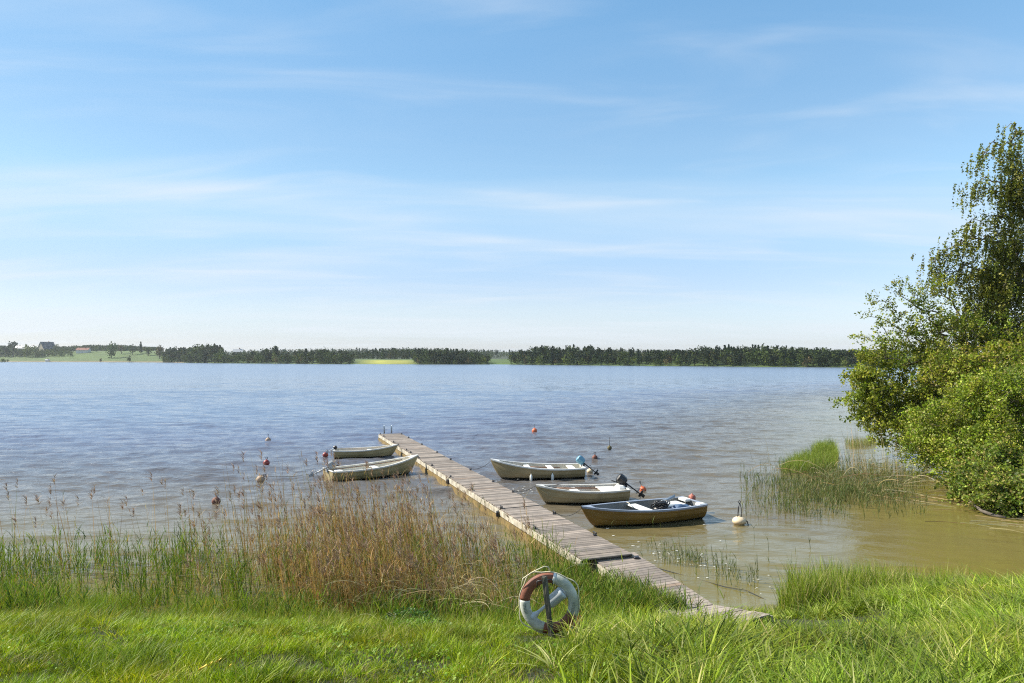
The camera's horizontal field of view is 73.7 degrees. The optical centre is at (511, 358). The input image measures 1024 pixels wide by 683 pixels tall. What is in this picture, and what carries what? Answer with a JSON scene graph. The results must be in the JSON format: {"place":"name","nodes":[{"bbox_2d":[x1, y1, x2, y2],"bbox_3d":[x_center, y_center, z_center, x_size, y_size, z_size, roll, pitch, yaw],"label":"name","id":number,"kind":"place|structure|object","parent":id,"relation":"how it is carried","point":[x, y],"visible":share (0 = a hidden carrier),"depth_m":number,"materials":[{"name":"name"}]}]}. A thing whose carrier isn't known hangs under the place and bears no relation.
{"place":"outdoors","nodes":[
{"label":"outdoors","id":0,"kind":"place"},
{"bbox_2d":[76,347,90,352],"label":"white house","id":1,"kind":"structure","parent":0,"point":[83,350],"depth_m":1042.42,"materials":[{"name":"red tile"}]},
{"bbox_2d":[0,351,978,367],"bbox_3d":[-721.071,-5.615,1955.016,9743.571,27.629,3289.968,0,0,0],"label":"hills","id":2,"kind":"structure","parent":0,"point":[96,356],"depth_m":712.67,"materials":[{"name":"green plant"}]},
{"bbox_2d":[0,346,9,356],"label":"tree","id":3,"kind":"object","parent":2,"relation":"on","point":[5,349],"visible":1,"depth_m":1049.76,"materials":[{"name":"green plant"}]},
{"bbox_2d":[7,341,17,356],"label":"tree","id":4,"kind":"object","parent":2,"relation":"on","point":[12,345],"visible":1,"depth_m":1046.23,"materials":[{"name":"green plant"}]},
{"bbox_2d":[22,344,31,356],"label":"tree","id":5,"kind":"object","parent":2,"relation":"on","point":[26,347],"visible":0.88,"depth_m":1028.44,"materials":[{"name":"green plant"}]},
{"bbox_2d":[28,346,40,356],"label":"tree","id":6,"kind":"object","parent":2,"relation":"on","point":[33,350],"visible":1,"depth_m":1021.72,"materials":[{"name":"green plant"}]},
{"bbox_2d":[0,348,72,356],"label":"farm thicket","id":7,"kind":"object","parent":2,"relation":"on","point":[48,352],"visible":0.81,"depth_m":1047.70,"materials":[{"name":"green plant"}]},
{"bbox_2d":[37,341,54,351],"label":"barn","id":8,"kind":"structure","parent":2,"relation":"on","point":[45,345],"depth_m":1088.40,"materials":[{"name":"stone"}]},
{"bbox_2d":[0,344,157,350],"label":"hill wood","id":9,"kind":"object","parent":2,"relation":"on","point":[102,347],"visible":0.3,"depth_m":1095.39,"materials":[{"name":"green plant"}]},
{"bbox_2d":[107,341,117,357],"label":"tree","id":10,"kind":"object","parent":2,"relation":"on","point":[112,351],"visible":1,"depth_m":949.30,"materials":[{"name":"green plant"}]},
{"bbox_2d":[128,344,136,354],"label":"tree","id":11,"kind":"object","parent":2,"relation":"on","point":[131,347],"visible":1,"depth_m":971.23,"materials":[{"name":"green plant"}]},
{"bbox_2d":[138,342,142,352],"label":"tree","id":12,"kind":"object","parent":2,"relation":"on","point":[140,348],"visible":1,"depth_m":983.70,"materials":[{"name":"green plant"}]},
{"bbox_2d":[144,347,151,354],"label":"tree","id":13,"kind":"object","parent":2,"relation":"on","point":[147,350],"visible":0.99,"depth_m":947.16,"materials":[{"name":"green plant"}]},
{"bbox_2d":[154,345,163,358],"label":"tree","id":14,"kind":"object","parent":2,"relation":"on","point":[159,349],"visible":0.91,"depth_m":894.14,"materials":[{"name":"green plant"}]},
{"bbox_2d":[160,343,228,362],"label":"promontory wood","id":15,"kind":"object","parent":2,"relation":"on","point":[214,353],"visible":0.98,"depth_m":769.37,"materials":[{"name":"green plant"}]},
{"bbox_2d":[233,348,243,353],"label":"cottage","id":16,"kind":"structure","parent":2,"relation":"on","point":[236,351],"depth_m":778.45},
{"bbox_2d":[226,346,354,363],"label":"shore wood","id":17,"kind":"object","parent":2,"relation":"on","point":[275,355],"visible":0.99,"depth_m":652.51,"materials":[{"name":"green plant"}]},
{"bbox_2d":[344,347,424,358],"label":"field wood","id":18,"kind":"object","parent":2,"relation":"on","point":[392,353],"visible":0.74,"depth_m":759.98,"materials":[{"name":"green plant"}]},
{"bbox_2d":[412,348,490,363],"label":"trees","id":19,"kind":"object","parent":2,"relation":"on","point":[442,356],"visible":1,"depth_m":583.58,"materials":[{"name":"green plant"}]},
{"bbox_2d":[224,347,911,358],"bbox_3d":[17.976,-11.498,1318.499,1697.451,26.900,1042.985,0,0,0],"label":"distant wood","id":20,"kind":"object","parent":2,"relation":"on","point":[491,353],"visible":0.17,"depth_m":1166.95,"materials":[{"name":"green plant"}]},
{"bbox_2d":[507,343,897,367],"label":"mixed wood","id":21,"kind":"object","parent":2,"relation":"on","point":[542,354],"visible":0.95,"depth_m":457.16,"materials":[{"name":"green plant"}]},
{"bbox_2d":[0,362,1023,621],"bbox_3d":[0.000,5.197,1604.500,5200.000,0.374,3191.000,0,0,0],"label":"water","id":22,"kind":"structure","parent":0,"point":[114,432],"depth_m":37.78,"materials":[{"name":"blue liquid"}]},
{"bbox_2d":[212,493,220,503],"bbox_3d":[-10.554,5.031,24.368,0.300,0.445,0.300,7,0,0],"label":"mooring buoy","id":23,"kind":"object","parent":22,"relation":"on","point":[217,500],"visible":0.65,"depth_m":24.28,"materials":[{"name":"plastic"}]},
{"bbox_2d":[256,474,265,481],"bbox_3d":[-10.607,5.081,28.821,0.341,0.416,0.339,0,0,-37],"label":"mooring buoy","id":24,"kind":"object","parent":22,"relation":"on","point":[262,479],"visible":0.68,"depth_m":28.71,"materials":[{"name":"plastic"}]},
{"bbox_2d":[263,457,269,464],"bbox_3d":[-11.966,5.027,33.280,0.310,0.455,0.310,3,0,0],"label":"mooring buoy","id":25,"kind":"object","parent":22,"relation":"on","point":[266,462],"visible":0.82,"depth_m":33.18,"materials":[{"name":"plastic"}]},
{"bbox_2d":[0,524,596,618],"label":"fallen reeds","id":26,"kind":"object","parent":22,"relation":"on","point":[426,589],"visible":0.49,"depth_m":14.36,"materials":[{"name":"brown plant"}]},
{"bbox_2d":[325,444,397,458],"bbox_3d":[-7.913,4.941,36.039,3.744,0.759,1.296,0,0,-12],"label":"rowing boat","id":27,"kind":"object","parent":22,"relation":"on","point":[372,452],"visible":0.88,"depth_m":35.73,"materials":[{"name":"white wood"}]},
{"bbox_2d":[309,454,417,480],"bbox_3d":[-6.412,4.838,29.953,5.055,1.005,1.536,0,0,-34],"label":"rowing boat","id":28,"kind":"object","parent":22,"relation":"on","point":[392,466],"visible":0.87,"depth_m":29.88,"materials":[{"name":"beige paint"}]},
{"bbox_2d":[262,470,325,476],"bbox_3d":[-9.269,4.900,28.994,2.688,0.256,0.018,0,0,-8],"label":"mooring rope","id":29,"kind":"object","parent":28,"relation":"attached to","point":[287,476],"visible":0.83,"depth_m":28.94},
{"bbox_2d":[378,425,639,567],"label":"jetty","id":30,"kind":"object","parent":22,"relation":"on","point":[492,492],"visible":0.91,"depth_m":22.36,"materials":[{"name":"grey wood"}]},
{"bbox_2d":[490,455,598,479],"bbox_3d":[1.449,4.797,29.925,4.830,1.067,1.616,0,0,-6],"label":"rowing boat","id":31,"kind":"object","parent":22,"relation":"on","point":[504,469],"visible":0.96,"depth_m":29.41,"materials":[{"name":"white wood"}]},
{"bbox_2d":[530,466,559,467],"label":"oars","id":32,"kind":"object","parent":31,"relation":"in","point":[542,467],"visible":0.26,"depth_m":30.11,"materials":[{"name":"brown wood"}]},
{"bbox_2d":[535,474,644,504],"bbox_3d":[2.877,4.783,24.928,4.159,1.094,1.496,0,0,-11],"label":"rowing boat","id":33,"kind":"object","parent":22,"relation":"on","point":[618,491],"visible":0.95,"depth_m":24.41,"materials":[{"name":"white plastic"}]},
{"bbox_2d":[557,488,597,488],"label":"oars","id":34,"kind":"object","parent":33,"relation":"on","point":[577,488],"visible":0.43,"depth_m":25.10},
{"bbox_2d":[518,488,755,588],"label":"floating petals","id":35,"kind":"object","parent":22,"relation":"on","point":[659,552],"visible":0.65,"depth_m":17.65,"materials":[{"name":"plant"}]},
{"bbox_2d":[581,496,707,526],"bbox_3d":[4.093,4.946,21.822,4.250,0.788,1.576,0,0,-22],"label":"rowing boat","id":36,"kind":"object","parent":22,"relation":"on","point":[639,512],"visible":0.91,"depth_m":21.30,"materials":[{"name":"brown wood"}]},
{"bbox_2d":[651,500,669,509],"bbox_3d":[4.808,4.817,22.101,0.640,0.426,0.483,0,0,0],"label":"rope coil","id":37,"kind":"object","parent":36,"relation":"in","point":[662,504],"visible":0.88,"depth_m":21.97,"materials":[{"name":"grey fabric"}]},
{"bbox_2d":[654,494,674,505],"bbox_3d":[4.987,4.655,22.386,0.741,0.385,0.125,0,0,1],"label":"anchor","id":38,"kind":"object","parent":36,"relation":"on","point":[671,497],"visible":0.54,"depth_m":22.35,"materials":[{"name":"metal"}]},
{"bbox_2d":[669,504,688,508],"bbox_3d":[5.490,4.793,22.061,0.750,0.203,0.340,0,0,-22],"label":"tarpaulin","id":39,"kind":"object","parent":36,"relation":"in","point":[678,505],"visible":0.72,"depth_m":21.98,"materials":[{"name":"blue plastic"}]},
{"bbox_2d":[689,493,695,499],"bbox_3d":[6.064,4.735,22.996,0.229,0.390,0.251,0,0,29],"label":"fender","id":40,"kind":"object","parent":36,"relation":"hanging from","point":[692,496],"visible":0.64,"depth_m":22.92,"materials":[{"name":"plastic"}]},
{"bbox_2d":[659,568,763,598],"bbox_3d":[4.358,5.034,15.899,3.458,0.344,0.374,0,0,43],"label":"mooring rope","id":41,"kind":"object","parent":22,"relation":"on","point":[718,584],"visible":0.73,"depth_m":15.53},
{"bbox_2d":[611,517,822,595],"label":"shoots by gangway","id":42,"kind":"object","parent":22,"relation":"in","point":[691,557],"visible":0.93,"depth_m":17.15,"materials":[{"name":"green plant"}]},
{"bbox_2d":[732,500,748,524],"bbox_3d":[7.131,4.861,21.411,0.436,0.814,0.437,0,0,-32],"label":"mooring buoy","id":43,"kind":"object","parent":22,"relation":"on","point":[738,520],"visible":1,"depth_m":21.30,"materials":[{"name":"plastic"}]},
{"bbox_2d":[778,437,839,472],"bbox_3d":[15.822,4.734,35.641,2.715,1.031,11.948,0,0,29],"label":"sedge islet","id":44,"kind":"object","parent":22,"relation":"on","point":[827,451],"visible":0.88,"depth_m":33.21,"materials":[{"name":"green plant"}]},
{"bbox_2d":[765,423,901,482],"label":"reeds","id":45,"kind":"object","parent":22,"relation":"in","point":[864,459],"visible":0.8,"depth_m":30.20,"materials":[{"name":"plant"}]},
{"bbox_2d":[739,451,929,519],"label":"bay reeds","id":46,"kind":"object","parent":22,"relation":"in","point":[833,492],"visible":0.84,"depth_m":26.07,"materials":[{"name":"green plant"}]},
{"bbox_2d":[844,435,875,447],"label":"sedge fringe","id":47,"kind":"object","parent":22,"relation":"on","point":[867,443],"visible":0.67,"depth_m":40.70,"materials":[{"name":"green plant"}]},
{"bbox_2d":[750,457,1023,532],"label":"washed up reeds","id":48,"kind":"object","parent":22,"relation":"in","point":[973,521],"visible":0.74,"depth_m":26.18,"materials":[{"name":"plant"}]},
{"bbox_2d":[969,501,1005,518],"bbox_3d":[15.776,5.075,22.841,0.378,0.309,1.493,0,0,-7],"label":"driftwood","id":49,"kind":"object","parent":22,"relation":"on","point":[989,513],"visible":0.93,"depth_m":22.49,"materials":[{"name":"grey wood"}]},
{"bbox_2d":[0,391,1023,682],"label":"ground","id":50,"kind":"structure","parent":0,"point":[538,675],"depth_m":6.48,"materials":[{"name":"green plant"}]},
{"bbox_2d":[0,470,278,571],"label":"sparse dry reeds","id":51,"kind":"object","parent":50,"relation":"on","point":[132,513],"visible":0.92,"depth_m":17.71,"materials":[{"name":"beige plant"}]},
{"bbox_2d":[0,555,656,626],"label":"shore sedge","id":52,"kind":"object","parent":50,"relation":"on","point":[102,601],"visible":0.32,"depth_m":13.41,"materials":[{"name":"green plant"}]},
{"bbox_2d":[181,449,537,618],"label":"dry reeds","id":53,"kind":"object","parent":50,"relation":"on","point":[352,536],"visible":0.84,"depth_m":15.46,"materials":[{"name":"beige plant"}]},
{"bbox_2d":[0,510,725,622],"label":"green reeds","id":54,"kind":"object","parent":50,"relation":"on","point":[10,600],"visible":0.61,"depth_m":14.95,"materials":[{"name":"green plant"}]},
{"bbox_2d":[380,606,437,621],"bbox_3d":[-1.800,4.625,11.994,1.243,0.514,0.720,0,0,0],"label":"nettle clump","id":55,"kind":"object","parent":50,"relation":"on","point":[400,613],"visible":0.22,"depth_m":12.02,"materials":[{"name":"green plant"}]},
{"bbox_2d":[389,617,451,628],"bbox_3d":[-1.358,4.032,10.255,1.079,0.246,0.532,0,0,0],"label":"ground elder","id":56,"kind":"object","parent":50,"relation":"on","point":[422,620],"visible":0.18,"depth_m":10.28,"materials":[{"name":"green plant"}]},
{"bbox_2d":[536,575,553,636],"bbox_3d":[0.441,3.272,8.447,0.282,1.178,0.133,0,0,17],"label":"wooden post","id":57,"kind":"object","parent":50,"relation":"on","point":[544,580],"visible":0.73,"depth_m":8.39,"materials":[{"name":"grey wood"}]},
{"bbox_2d":[518,566,579,634],"bbox_3d":[0.467,3.041,8.594,0.773,0.844,0.120,0,-6,8],"label":"lifebuoy","id":58,"kind":"object","parent":50,"relation":"on","point":[564,583],"visible":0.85,"depth_m":8.55,"materials":[{"name":"white plastic"}]},
{"bbox_2d":[531,587,566,619],"bbox_3d":[0.452,3.092,8.583,0.474,0.430,0.166,0,0,0],"label":"throw canister","id":59,"kind":"object","parent":58,"relation":"attached to","point":[557,595],"visible":0.81,"depth_m":8.53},
{"bbox_2d":[567,610,583,630],"bbox_3d":[0.825,3.480,9.044,0.262,0.487,0.225,0,0,0],"label":"dock plant","id":60,"kind":"object","parent":50,"relation":"on","point":[577,620],"visible":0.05,"depth_m":9.05,"materials":[{"name":"green plant"}]},
{"bbox_2d":[479,553,692,615],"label":"grass","id":61,"kind":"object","parent":50,"relation":"on","point":[650,595],"visible":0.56,"depth_m":13.98,"materials":[{"name":"green plant"}]},
{"bbox_2d":[590,552,773,623],"bbox_3d":[3.228,5.020,14.433,1.576,0.840,5.492,0,0,-17],"label":"gangway","id":62,"kind":"object","parent":50,"relation":"on","point":[630,563],"visible":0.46,"depth_m":15.12,"materials":[{"name":"grey wood"}]},
{"bbox_2d":[490,565,1023,682],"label":"coarse grass","id":63,"kind":"structure","parent":50,"relation":"on","point":[995,604],"depth_m":6.18,"materials":[{"name":"green plant"}]},
{"bbox_2d":[769,552,979,613],"bbox_3d":[7.412,4.572,14.324,4.586,1.355,2.719,0,0,0],"label":"sedge clump","id":64,"kind":"object","parent":50,"relation":"on","point":[800,589],"visible":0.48,"depth_m":13.75,"materials":[{"name":"green plant"}]},
{"bbox_2d":[828,345,954,454],"bbox_3d":[20.701,2.177,35.985,7.751,5.987,5.240,0,0,0],"label":"willow bush","id":65,"kind":"object","parent":50,"relation":"on","point":[875,394],"visible":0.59,"depth_m":35.55,"materials":[{"name":"green plant"}]},
{"bbox_2d":[847,270,1023,375],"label":"alder tree","id":66,"kind":"object","parent":50,"relation":"on","point":[939,327],"visible":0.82,"depth_m":34.83,"materials":[{"name":"green plant"}]},
{"bbox_2d":[883,356,1023,487],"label":"green willow","id":67,"kind":"object","parent":50,"relation":"on","point":[977,410],"visible":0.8,"depth_m":27.92,"materials":[{"name":"green plant"}]},
{"bbox_2d":[909,330,1023,397],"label":"willow","id":68,"kind":"object","parent":50,"relation":"on","point":[959,366],"visible":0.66,"depth_m":31.80,"materials":[{"name":"green plant"}]},
{"bbox_2d":[911,122,1023,433],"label":"birch tree","id":69,"kind":"object","parent":50,"relation":"on","point":[998,287],"visible":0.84,"depth_m":35.79,"materials":[{"name":"green plant"}]},
{"bbox_2d":[929,435,1023,517],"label":"willow","id":70,"kind":"object","parent":50,"relation":"on","point":[988,483],"visible":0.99,"depth_m":23.84,"materials":[{"name":"green plant"}]},
{"bbox_2d":[0,0,1023,351],"label":"sky","id":71,"kind":"structure","parent":0,"point":[515,175],"materials":[{"name":"blue"}]}
]}

